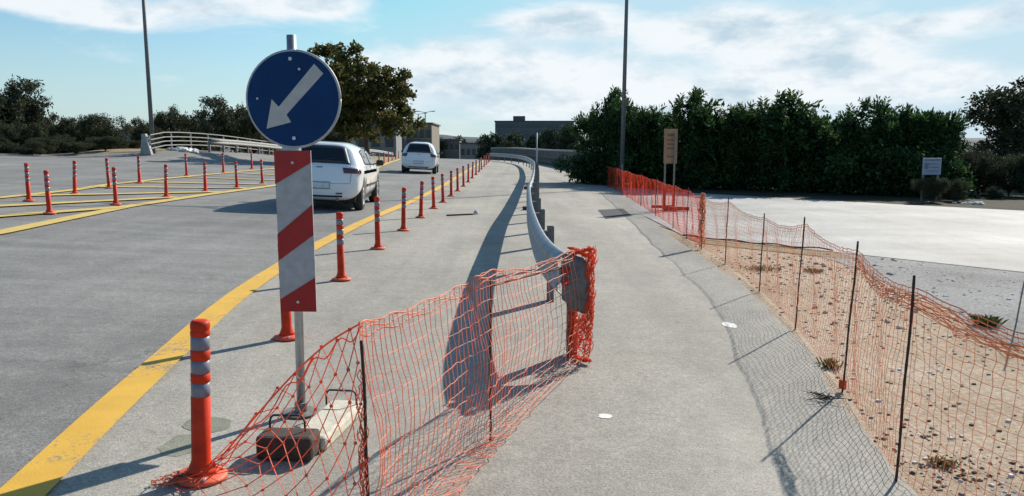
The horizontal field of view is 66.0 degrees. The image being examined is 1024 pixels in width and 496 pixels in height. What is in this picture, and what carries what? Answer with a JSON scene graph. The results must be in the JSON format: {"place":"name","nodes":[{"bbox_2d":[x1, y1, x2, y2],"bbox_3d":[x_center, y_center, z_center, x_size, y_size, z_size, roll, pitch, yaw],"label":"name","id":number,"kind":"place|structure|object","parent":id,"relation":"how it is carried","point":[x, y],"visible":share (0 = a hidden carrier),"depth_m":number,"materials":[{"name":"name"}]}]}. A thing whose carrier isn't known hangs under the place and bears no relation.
{"place":"outdoors","nodes":[
{"label":"outdoors","id":0,"kind":"place"},
{"bbox_2d":[0,151,81,153],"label":"verge","id":1,"kind":"structure","parent":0,"point":[34,153],"depth_m":38.58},
{"bbox_2d":[0,135,21,152],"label":"bush","id":2,"kind":"object","parent":1,"relation":"on","point":[6,145],"visible":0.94,"depth_m":36.77,"materials":[{"name":"green plant"}]},
{"bbox_2d":[0,119,27,150],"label":"olive tree","id":3,"kind":"object","parent":1,"relation":"on","point":[12,134],"visible":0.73,"depth_m":37.59,"materials":[{"name":"green plant"}]},
{"bbox_2d":[0,93,46,123],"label":"olive tree","id":4,"kind":"object","parent":1,"relation":"on","point":[36,112],"visible":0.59,"depth_m":41.83,"materials":[{"name":"green plant"}]},
{"bbox_2d":[2,120,48,151],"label":"olive tree","id":5,"kind":"object","parent":1,"relation":"on","point":[27,132],"visible":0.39,"depth_m":38.48,"materials":[{"name":"green plant"}]},
{"bbox_2d":[0,74,53,130],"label":"olive tree","id":6,"kind":"object","parent":1,"relation":"on","point":[28,86],"visible":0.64,"depth_m":41.49,"materials":[{"name":"green plant"}]},
{"bbox_2d":[39,116,88,141],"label":"olive tree","id":7,"kind":"object","parent":1,"relation":"on","point":[64,126],"visible":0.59,"depth_m":42.04,"materials":[{"name":"green plant"}]},
{"bbox_2d":[130,116,163,148],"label":"olive tree","id":8,"kind":"object","parent":1,"relation":"on","point":[140,128],"visible":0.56,"depth_m":51.03,"materials":[{"name":"green plant"}]},
{"bbox_2d":[71,149,221,154],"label":"berm soil","id":9,"kind":"structure","parent":0,"point":[111,151],"depth_m":39.11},
{"bbox_2d":[63,142,93,154],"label":"bush","id":10,"kind":"object","parent":9,"relation":"on","point":[76,147],"visible":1,"depth_m":37.29,"materials":[{"name":"green plant"}]},
{"bbox_2d":[86,135,125,150],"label":"bush","id":11,"kind":"object","parent":9,"relation":"on","point":[108,142],"visible":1,"depth_m":38.70,"materials":[{"name":"green plant"}]},
{"bbox_2d":[194,94,273,152],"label":"olive tree","id":12,"kind":"object","parent":9,"relation":"on","point":[225,120],"visible":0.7,"depth_m":56.44,"materials":[{"name":"green plant"}]},
{"bbox_2d":[321,129,360,143],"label":"olive tree","id":13,"kind":"object","parent":9,"relation":"on","point":[333,136],"visible":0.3,"depth_m":67.93,"materials":[{"name":"green plant"}]},
{"bbox_2d":[0,151,482,487],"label":"road","id":14,"kind":"structure","parent":0,"point":[95,308],"depth_m":9.15,"materials":[{"name":"asphalt"}]},
{"bbox_2d":[23,163,34,200],"bbox_3d":[-9.383,-1.280,15.267,0.210,0.729,0.210,5,9,36],"label":"bollard","id":15,"kind":"object","parent":14,"relation":"on","point":[27,183],"visible":1,"depth_m":15.24,"materials":[{"name":"orange plastic"}]},
{"bbox_2d":[43,170,56,213],"bbox_3d":[-7.826,-0.944,13.285,0.210,0.729,0.210,0,8,6],"label":"bollard","id":16,"kind":"object","parent":14,"relation":"on","point":[49,210],"visible":1,"depth_m":13.26,"materials":[{"name":"orange plastic"}]},
{"bbox_2d":[0,206,123,216],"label":"chevron stripe","id":17,"kind":"object","parent":14,"relation":"on","point":[29,213],"visible":1,"depth_m":13.76,"materials":[{"name":"yellow paint"}]},
{"bbox_2d":[0,196,175,205],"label":"chevron stripe","id":18,"kind":"object","parent":14,"relation":"on","point":[84,201],"visible":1,"depth_m":15.60,"materials":[{"name":"yellow paint"}]},
{"bbox_2d":[25,191,224,195],"bbox_3d":[-8.698,-1.263,18.152,0.280,0.132,4.663,5,9,35],"label":"chevron stripe","id":19,"kind":"object","parent":14,"relation":"on","point":[125,193],"visible":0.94,"depth_m":17.94,"materials":[{"name":"yellow paint"}]},
{"bbox_2d":[0,168,274,197],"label":"chevron edge line","id":20,"kind":"object","parent":14,"relation":"on","point":[81,188],"visible":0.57,"depth_m":20.01,"materials":[{"name":"yellow paint"}]},
{"bbox_2d":[142,0,158,152],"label":"street lamp","id":21,"kind":"object","parent":14,"relation":"on","point":[150,108],"visible":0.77,"depth_m":38.51,"materials":[{"name":"metal"}]},
{"bbox_2d":[0,159,399,233],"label":"chevron edge line","id":22,"kind":"object","parent":14,"relation":"on","point":[26,226],"visible":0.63,"depth_m":13.97,"materials":[{"name":"yellow paint"}]},
{"bbox_2d":[140,132,374,154],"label":"bridge railing","id":23,"kind":"object","parent":14,"relation":"on","point":[146,148],"visible":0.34,"depth_m":40.69,"materials":[{"name":"paint"}]},
{"bbox_2d":[208,138,391,156],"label":"crash barrier","id":24,"kind":"object","parent":14,"relation":"on","point":[223,142],"visible":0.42,"depth_m":48.91,"materials":[{"name":"metal"}]},
{"bbox_2d":[301,141,383,209],"bbox_3d":[-4.070,-1.807,18.183,2.090,1.602,3.972,2,7,-3],"label":"car","id":25,"kind":"object","parent":14,"relation":"on","point":[344,172],"visible":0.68,"depth_m":16.42,"materials":[{"name":"white metal"}]},
{"bbox_2d":[371,157,399,165],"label":"island soil","id":26,"kind":"structure","parent":14,"relation":"on","point":[374,159],"depth_m":71.38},
{"bbox_2d":[307,39,427,155],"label":"street tree","id":27,"kind":"object","parent":26,"relation":"on","point":[363,102],"visible":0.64,"depth_m":44.12,"materials":[{"name":"green plant"}]},
{"bbox_2d":[401,142,442,173],"bbox_3d":[-4.504,-4.580,39.102,2.070,1.662,3.775,2,7,-3],"label":"car","id":28,"kind":"object","parent":14,"relation":"on","point":[421,155],"visible":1,"depth_m":37.35,"materials":[{"name":"white metal"}]},
{"bbox_2d":[45,160,918,495],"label":"pavement","id":29,"kind":"structure","parent":0,"point":[683,386],"depth_m":4.98,"materials":[{"name":"concrete"}]},
{"bbox_2d":[157,434,190,456],"bbox_3d":[-1.599,0.959,3.861,0.224,0.008,0.319,0,7,0],"label":"pavement stain","id":30,"kind":"object","parent":29,"relation":"on","point":[177,445],"visible":0.62,"depth_m":3.82,"materials":[{"name":"concrete"}]},
{"bbox_2d":[175,318,227,487],"bbox_3d":[-1.356,0.659,3.433,0.222,0.711,0.223,3,8,0],"label":"bollard","id":31,"kind":"object","parent":29,"relation":"on","point":[200,376],"visible":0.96,"depth_m":3.40,"materials":[{"name":"orange plastic"}]},
{"bbox_2d":[151,461,222,485],"bbox_3d":[-1.428,0.987,3.455,0.314,0.041,0.099,-7,10,-43],"label":"net bundle","id":32,"kind":"object","parent":31,"relation":"attached to","point":[176,477],"visible":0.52,"depth_m":3.41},
{"bbox_2d":[182,416,230,431],"bbox_3d":[-1.595,0.923,4.134,0.256,0.010,0.226,0,7,0],"label":"pavement stain","id":33,"kind":"object","parent":29,"relation":"on","point":[218,424],"visible":0.59,"depth_m":4.13,"materials":[{"name":"concrete"}]},
{"bbox_2d":[0,160,483,495],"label":"yellow line","id":34,"kind":"object","parent":29,"relation":"on","point":[44,471],"visible":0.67,"depth_m":4.34,"materials":[{"name":"paint"}]},
{"bbox_2d":[273,260,294,340],"bbox_3d":[-1.701,0.316,5.907,0.210,0.729,0.210,0,8,6],"label":"bollard","id":35,"kind":"object","parent":29,"relation":"on","point":[287,333],"visible":0.26,"depth_m":5.90,"materials":[{"name":"orange plastic"}]},
{"bbox_2d":[256,414,319,460],"bbox_3d":[-1.060,0.889,3.736,0.270,0.196,0.150,1,7,4],"label":"ballast block","id":36,"kind":"object","parent":29,"relation":"on","point":[306,441],"depth_m":3.67,"materials":[{"name":"rubber"}]},
{"bbox_2d":[246,34,341,418],"bbox_3d":[-1.132,-0.095,4.205,0.486,2.032,0.200,3,8,21],"label":"keep left sign","id":37,"kind":"object","parent":29,"relation":"on","point":[293,99],"visible":0.99,"depth_m":4.12,"materials":[{"name":"metal"}]},
{"bbox_2d":[300,389,362,449],"bbox_3d":[-0.951,0.869,4.084,0.196,0.150,0.580,1,7,8],"label":"ballast block","id":38,"kind":"object","parent":29,"relation":"on","point":[330,423],"depth_m":4.07,"materials":[{"name":"concrete"}]},
{"bbox_2d":[331,212,350,280],"bbox_3d":[-1.840,-0.020,8.450,0.210,0.729,0.210,-4,8,-31],"label":"bollard","id":39,"kind":"object","parent":29,"relation":"on","point":[341,275],"visible":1,"depth_m":8.42,"materials":[{"name":"orange plastic"}]},
{"bbox_2d":[360,340,369,495],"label":"rebar stake","id":40,"kind":"object","parent":29,"relation":"on","point":[364,393],"visible":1,"depth_m":2.79,"materials":[{"name":"metal"}]},
{"bbox_2d":[158,321,362,495],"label":"safety net","id":41,"kind":"object","parent":40,"relation":"attached to","point":[311,359],"visible":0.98,"depth_m":3.11,"materials":[{"name":"plastic"}]},
{"bbox_2d":[356,369,369,495],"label":"net bundle","id":42,"kind":"object","parent":40,"relation":"attached to","point":[360,453],"visible":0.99,"depth_m":2.80,"materials":[{"name":"plastic"}]},
{"bbox_2d":[359,250,584,495],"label":"safety net","id":43,"kind":"object","parent":40,"relation":"attached to","point":[424,313],"visible":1,"depth_m":3.62,"materials":[{"name":"plastic"}]},
{"bbox_2d":[370,196,384,249],"bbox_3d":[-1.877,-0.352,10.989,0.210,0.730,0.210,2,8,13],"label":"bollard","id":44,"kind":"object","parent":29,"relation":"on","point":[377,245],"visible":1,"depth_m":10.96,"materials":[{"name":"orange plastic"}]},
{"bbox_2d":[397,187,409,230],"bbox_3d":[-1.839,-0.663,13.392,0.210,0.730,0.210,8,9,43],"label":"bollard","id":45,"kind":"object","parent":29,"relation":"on","point":[403,219],"visible":1,"depth_m":13.36,"materials":[{"name":"orange plastic"}]},
{"bbox_2d":[489,278,491,440],"bbox_3d":[-0.108,0.571,3.922,0.017,0.848,0.032,0,7,0],"label":"rebar stake","id":46,"kind":"object","parent":29,"relation":"on","point":[490,349],"visible":0.81,"depth_m":3.91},
{"bbox_2d":[490,153,589,357],"bbox_3d":[0.280,-4.625,44.399,2.673,1.033,78.870,0,7,-2],"label":"guardrail","id":47,"kind":"object","parent":29,"relation":"on","point":[544,247],"visible":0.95,"depth_m":5.90,"materials":[{"name":"metal"}]},
{"bbox_2d":[565,245,597,363],"bbox_3d":[0.507,0.371,5.396,0.175,0.818,0.329,-4,8,-26],"label":"net bundle","id":48,"kind":"object","parent":47,"relation":"attached to","point":[589,255],"visible":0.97,"depth_m":5.31,"materials":[{"name":"plastic"}]},
{"bbox_2d":[491,147,601,168],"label":"parapet wall","id":49,"kind":"structure","parent":29,"relation":"on","point":[546,156],"depth_m":75.00,"materials":[{"name":"concrete"}]},
{"bbox_2d":[598,209,631,218],"bbox_3d":[2.320,-0.783,17.771,0.656,0.013,2.997,0,7,2],"label":"tar patch","id":50,"kind":"object","parent":29,"relation":"on","point":[610,213],"visible":1,"depth_m":17.72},
{"bbox_2d":[894,275,915,480],"bbox_3d":[1.727,0.589,3.465,0.042,0.947,0.014,-2,8,-18],"label":"rebar stake","id":51,"kind":"object","parent":29,"relation":"on","point":[905,377],"visible":0.97,"depth_m":3.46,"materials":[{"name":"metal"}]},
{"bbox_2d":[0,0,1023,137],"label":"sky","id":52,"kind":"structure","parent":0,"point":[476,64],"materials":[{"name":"blue"}]},
{"bbox_2d":[48,149,1019,224],"bbox_3d":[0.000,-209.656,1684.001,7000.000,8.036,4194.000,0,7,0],"label":"ground","id":53,"kind":"structure","parent":0,"point":[1000,190],"depth_m":38.59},
{"bbox_2d":[11,139,47,154],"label":"bush","id":54,"kind":"object","parent":53,"relation":"on","point":[31,148],"visible":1,"depth_m":36.00,"materials":[{"name":"green plant"}]},
{"bbox_2d":[25,137,63,153],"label":"bush","id":55,"kind":"object","parent":53,"relation":"on","point":[50,143],"visible":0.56,"depth_m":37.60,"materials":[{"name":"green plant"}]},
{"bbox_2d":[44,133,76,153],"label":"bush","id":56,"kind":"object","parent":53,"relation":"on","point":[62,149],"visible":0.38,"depth_m":39.15,"materials":[{"name":"green plant"}]},
{"bbox_2d":[75,113,133,149],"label":"olive tree","id":57,"kind":"object","parent":53,"relation":"on","point":[92,125],"visible":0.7,"depth_m":41.80,"materials":[{"name":"green plant"}]},
{"bbox_2d":[147,104,198,148],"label":"olive tree","id":58,"kind":"object","parent":53,"relation":"on","point":[162,121],"visible":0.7,"depth_m":59.08,"materials":[{"name":"green plant"}]},
{"bbox_2d":[153,110,227,150],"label":"olive tree","id":59,"kind":"object","parent":53,"relation":"on","point":[194,124],"visible":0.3,"depth_m":61.35,"materials":[{"name":"green plant"}]},
{"bbox_2d":[355,130,401,156],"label":"shed","id":60,"kind":"structure","parent":53,"relation":"on","point":[392,145],"depth_m":117.04,"materials":[{"name":"concrete"}]},
{"bbox_2d":[408,122,440,157],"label":"flat building","id":61,"kind":"structure","parent":53,"relation":"on","point":[429,133],"depth_m":132.76,"materials":[{"name":"concrete"}]},
{"bbox_2d":[439,139,462,158],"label":"terrace","id":62,"kind":"structure","parent":53,"relation":"on","point":[452,151],"depth_m":188.53,"materials":[{"name":"concrete"}]},
{"bbox_2d":[459,143,487,158],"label":"terrace","id":63,"kind":"structure","parent":53,"relation":"on","point":[468,150],"depth_m":163.70,"materials":[{"name":"concrete"}]},
{"bbox_2d":[474,131,505,159],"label":"distant tree","id":64,"kind":"object","parent":53,"relation":"on","point":[487,143],"visible":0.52,"depth_m":117.86,"materials":[{"name":"green plant"}]},
{"bbox_2d":[504,130,525,147],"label":"distant tree","id":65,"kind":"object","parent":53,"relation":"on","point":[515,138],"visible":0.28,"depth_m":115.75,"materials":[{"name":"green plant"}]},
{"bbox_2d":[494,116,574,149],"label":"long building","id":66,"kind":"structure","parent":53,"relation":"on","point":[521,124],"depth_m":257.06,"materials":[{"name":"concrete"}]},
{"bbox_2d":[535,126,563,149],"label":"distant tree","id":67,"kind":"object","parent":53,"relation":"on","point":[550,139],"visible":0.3,"depth_m":110.84,"materials":[{"name":"green plant"}]},
{"bbox_2d":[555,122,588,149],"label":"distant tree","id":68,"kind":"object","parent":53,"relation":"on","point":[569,140],"visible":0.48,"depth_m":103.14,"materials":[{"name":"green plant"}]},
{"bbox_2d":[957,75,1023,165],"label":"tall tree","id":69,"kind":"object","parent":53,"relation":"on","point":[1001,112],"visible":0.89,"depth_m":30.20,"materials":[{"name":"green plant"}]},
{"bbox_2d":[196,134,993,153],"bbox_3d":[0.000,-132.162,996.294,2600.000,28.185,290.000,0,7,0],"label":"hills","id":70,"kind":"structure","parent":0,"point":[474,139],"depth_m":915.34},
{"bbox_2d":[539,175,1023,271],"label":"side road","id":71,"kind":"structure","parent":0,"point":[985,238],"depth_m":15.14,"materials":[{"name":"concrete"}]},
{"bbox_2d":[616,0,627,188],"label":"street lamp","id":72,"kind":"object","parent":71,"relation":"on","point":[622,143],"visible":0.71,"depth_m":28.48,"materials":[{"name":"metal"}]},
{"bbox_2d":[651,129,689,210],"bbox_3d":[3.792,-1.863,18.786,0.825,1.932,0.490,0,7,0],"label":"notice board","id":73,"kind":"object","parent":71,"relation":"on","point":[670,144],"visible":0.77,"depth_m":18.76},
{"bbox_2d":[604,183,1023,210],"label":"verge","id":74,"kind":"structure","parent":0,"point":[1013,201],"depth_m":24.15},
{"bbox_2d":[552,144,608,183],"bbox_3d":[3.360,-3.467,33.005,3.513,1.980,2.978,0,7,0],"label":"hedge shrub","id":75,"kind":"object","parent":74,"relation":"on","point":[582,166],"visible":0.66,"depth_m":32.38,"materials":[{"name":"green plant"}]},
{"bbox_2d":[566,84,639,180],"bbox_3d":[4.172,-4.795,33.526,3.552,4.306,3.269,2,8,18],"label":"roadside tree","id":76,"kind":"object","parent":74,"relation":"on","point":[588,127],"visible":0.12,"depth_m":33.21,"materials":[{"name":"green plant"}]},
{"bbox_2d":[577,147,644,185],"bbox_3d":[4.489,-3.449,32.322,3.296,2.191,3.888,-4,8,-30],"label":"hedge shrub","id":77,"kind":"object","parent":74,"relation":"on","point":[602,176],"visible":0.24,"depth_m":31.86,"materials":[{"name":"green plant"}]},
{"bbox_2d":[593,96,640,184],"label":"roadside tree","id":78,"kind":"object","parent":74,"relation":"on","point":[611,131],"visible":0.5,"depth_m":31.75,"materials":[{"name":"green plant"}]},
{"bbox_2d":[606,102,673,183],"bbox_3d":[5.288,-4.040,31.314,2.673,3.356,3.216,4,8,29],"label":"roadside tree","id":79,"kind":"object","parent":74,"relation":"on","point":[642,120],"visible":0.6,"depth_m":30.45,"materials":[{"name":"green plant"}]},
{"bbox_2d":[611,135,685,186],"bbox_3d":[6.004,-3.411,31.190,4.365,2.459,3.700,0,7,-1],"label":"hedge shrub","id":80,"kind":"object","parent":74,"relation":"on","point":[657,173],"visible":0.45,"depth_m":30.26,"materials":[{"name":"green plant"}]},
{"bbox_2d":[636,86,732,186],"bbox_3d":[6.813,-4.166,29.928,3.619,3.973,3.932,-6,9,-38],"label":"roadside tree","id":81,"kind":"object","parent":74,"relation":"on","point":[697,128],"visible":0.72,"depth_m":29.02,"materials":[{"name":"green plant"}]},
{"bbox_2d":[706,100,767,187],"bbox_3d":[8.612,-3.760,29.178,3.382,3.333,2.811,-4,8,-27],"label":"roadside tree","id":82,"kind":"object","parent":74,"relation":"on","point":[737,118],"visible":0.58,"depth_m":28.23,"materials":[{"name":"green plant"}]},
{"bbox_2d":[735,88,831,188],"bbox_3d":[9.696,-3.799,27.931,3.778,3.732,4.104,-1,7,-5],"label":"roadside tree","id":83,"kind":"object","parent":74,"relation":"on","point":[787,140],"visible":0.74,"depth_m":26.93,"materials":[{"name":"green plant"}]},
{"bbox_2d":[772,108,844,189],"bbox_3d":[10.797,-3.483,27.887,2.895,3.091,3.504,3,8,25],"label":"roadside tree","id":84,"kind":"object","parent":74,"relation":"on","point":[833,127],"visible":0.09,"depth_m":27.54,"materials":[{"name":"green plant"}]},
{"bbox_2d":[806,127,846,186],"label":"roadside tree","id":85,"kind":"object","parent":74,"relation":"on","point":[831,134],"visible":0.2,"depth_m":26.67,"materials":[{"name":"green plant"}]},
{"bbox_2d":[832,94,910,193],"bbox_3d":[12.041,-3.412,26.209,3.076,3.377,3.342,4,8,28],"label":"roadside tree","id":86,"kind":"object","parent":74,"relation":"on","point":[854,130],"visible":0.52,"depth_m":25.56,"materials":[{"name":"green plant"}]},
{"bbox_2d":[819,135,938,195],"bbox_3d":[12.059,-2.708,25.830,4.244,2.392,3.598,0,7,-4],"label":"hedge shrub","id":87,"kind":"object","parent":74,"relation":"on","point":[872,171],"visible":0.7,"depth_m":24.99,"materials":[{"name":"green plant"}]},
{"bbox_2d":[860,103,963,184],"bbox_3d":[13.222,-3.250,25.968,3.348,3.109,2.766,-4,8,-31],"label":"roadside tree","id":88,"kind":"object","parent":74,"relation":"on","point":[919,140],"visible":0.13,"depth_m":25.37,"materials":[{"name":"green plant"}]},
{"bbox_2d":[857,151,967,196],"bbox_3d":[12.761,-2.362,25.228,2.593,1.724,3.060,-5,9,-34],"label":"hedge shrub","id":89,"kind":"object","parent":74,"relation":"on","point":[902,184],"visible":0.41,"depth_m":24.78,"materials":[{"name":"green plant"}]},
{"bbox_2d":[920,158,941,200],"bbox_3d":[11.863,-1.928,22.344,0.523,1.239,0.091,0,7,0],"label":"information board","id":90,"kind":"object","parent":74,"relation":"on","point":[931,166],"visible":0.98,"depth_m":22.26,"materials":[{"name":"metal"}]},
{"bbox_2d":[910,177,951,201],"bbox_3d":[11.701,-1.629,22.052,1.085,0.786,0.775,7,10,44],"label":"bush","id":91,"kind":"object","parent":74,"relation":"on","point":[938,185],"visible":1,"depth_m":21.86,"materials":[{"name":"green plant"}]},
{"bbox_2d":[893,102,975,159],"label":"roadside tree","id":92,"kind":"object","parent":74,"relation":"on","point":[919,122],"visible":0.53,"depth_m":25.16,"materials":[{"name":"green plant"}]},
{"bbox_2d":[891,139,981,198],"bbox_3d":[13.175,-2.433,24.808,3.053,2.029,3.601,3,8,25],"label":"hedge shrub","id":93,"kind":"object","parent":74,"relation":"on","point":[949,161],"visible":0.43,"depth_m":24.22,"materials":[{"name":"green plant"}]},
{"bbox_2d":[940,178,970,201],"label":"bush","id":94,"kind":"object","parent":74,"relation":"on","point":[955,192],"visible":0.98,"depth_m":22.13,"materials":[{"name":"green plant"}]},
{"bbox_2d":[958,147,1008,194],"bbox_3d":[15.083,-2.432,25.504,1.924,1.692,1.828,2,7,15],"label":"bush","id":95,"kind":"object","parent":74,"relation":"on","point":[985,178],"visible":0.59,"depth_m":25.13,"materials":[{"name":"green plant"}]},
{"bbox_2d":[978,151,1023,195],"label":"bush","id":96,"kind":"object","parent":74,"relation":"on","point":[1006,166],"visible":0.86,"depth_m":24.59,"materials":[{"name":"green plant"}]},
{"bbox_2d":[1004,168,1023,195],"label":"bush","id":97,"kind":"object","parent":74,"relation":"on","point":[1017,186],"visible":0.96,"depth_m":24.30,"materials":[{"name":"green plant"}]},
{"bbox_2d":[646,217,1023,495],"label":"gravel verge","id":98,"kind":"structure","parent":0,"point":[832,382],"depth_m":5.25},
{"bbox_2d":[685,237,862,259],"bbox_3d":[3.793,-0.011,11.911,0.626,0.015,3.250,-7,10,-44],"label":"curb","id":99,"kind":"object","parent":98,"relation":"on","point":[748,246],"visible":0.65,"depth_m":11.70,"materials":[{"name":"concrete"}]},
{"bbox_2d":[841,241,858,392],"bbox_3d":[2.051,0.425,4.784,0.062,0.939,0.014,-1,7,-11],"label":"rebar stake","id":100,"kind":"object","parent":98,"relation":"on","point":[849,320],"visible":0.98,"depth_m":4.78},
{"bbox_2d":[702,197,1023,495],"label":"safety net","id":101,"kind":"object","parent":100,"relation":"attached to","point":[854,315],"visible":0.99,"depth_m":4.19,"materials":[{"name":"plastic"}]},
{"bbox_2d":[853,255,1023,359],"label":"net hem","id":102,"kind":"object","parent":101,"relation":"attached to","point":[965,329],"visible":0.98,"depth_m":3.22,"materials":[{"name":"plastic"}]},
{"bbox_2d":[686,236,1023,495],"bbox_3d":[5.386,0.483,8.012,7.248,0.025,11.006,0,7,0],"label":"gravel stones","id":103,"kind":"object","parent":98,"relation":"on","point":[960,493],"visible":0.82,"depth_m":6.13,"materials":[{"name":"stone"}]},
{"bbox_2d":[798,248,1023,345],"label":"grey gravel","id":104,"kind":"structure","parent":98,"relation":"on","point":[985,300],"depth_m":8.64,"materials":[{"name":"gravel"}]},
{"bbox_2d":[711,252,922,283],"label":"clods","id":105,"kind":"object","parent":104,"relation":"on","point":[830,268],"visible":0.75,"depth_m":10.08,"materials":[{"name":"soil"}]},
{"bbox_2d":[967,313,1008,327],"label":"weed","id":106,"kind":"object","parent":104,"relation":"on","point":[991,318],"visible":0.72,"depth_m":6.63,"materials":[{"name":"green plant"}]},
{"bbox_2d":[925,455,962,469],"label":"weed","id":107,"kind":"object","parent":98,"relation":"on","point":[940,462],"visible":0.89,"depth_m":3.72,"materials":[{"name":"green plant"}]},
{"bbox_2d":[894,455,1023,495],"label":"dark clods","id":108,"kind":"object","parent":98,"relation":"on","point":[962,474],"visible":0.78,"depth_m":3.63,"materials":[{"name":"soil"}]},
{"bbox_3d":[2.798,-0.382,11.610,0.019,0.825,0.022,0,7,0],"label":"rebar stake","id":109,"kind":"object","parent":98,"relation":"on","visible":0},
{"bbox_2d":[605,166,703,244],"bbox_3d":[3.371,-1.690,21.888,0.154,0.787,20.793,0,7,3],"label":"safety net","id":110,"kind":"object","parent":109,"relation":"attached to","point":[657,199],"visible":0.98,"depth_m":16.44,"materials":[{"name":"plastic"}]},
{"bbox_2d":[698,193,705,247],"bbox_3d":[2.798,-0.407,11.607,0.119,0.814,0.126,0,7,0],"label":"net bundle","id":111,"kind":"object","parent":109,"relation":"attached to","point":[701,226],"visible":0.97,"depth_m":11.59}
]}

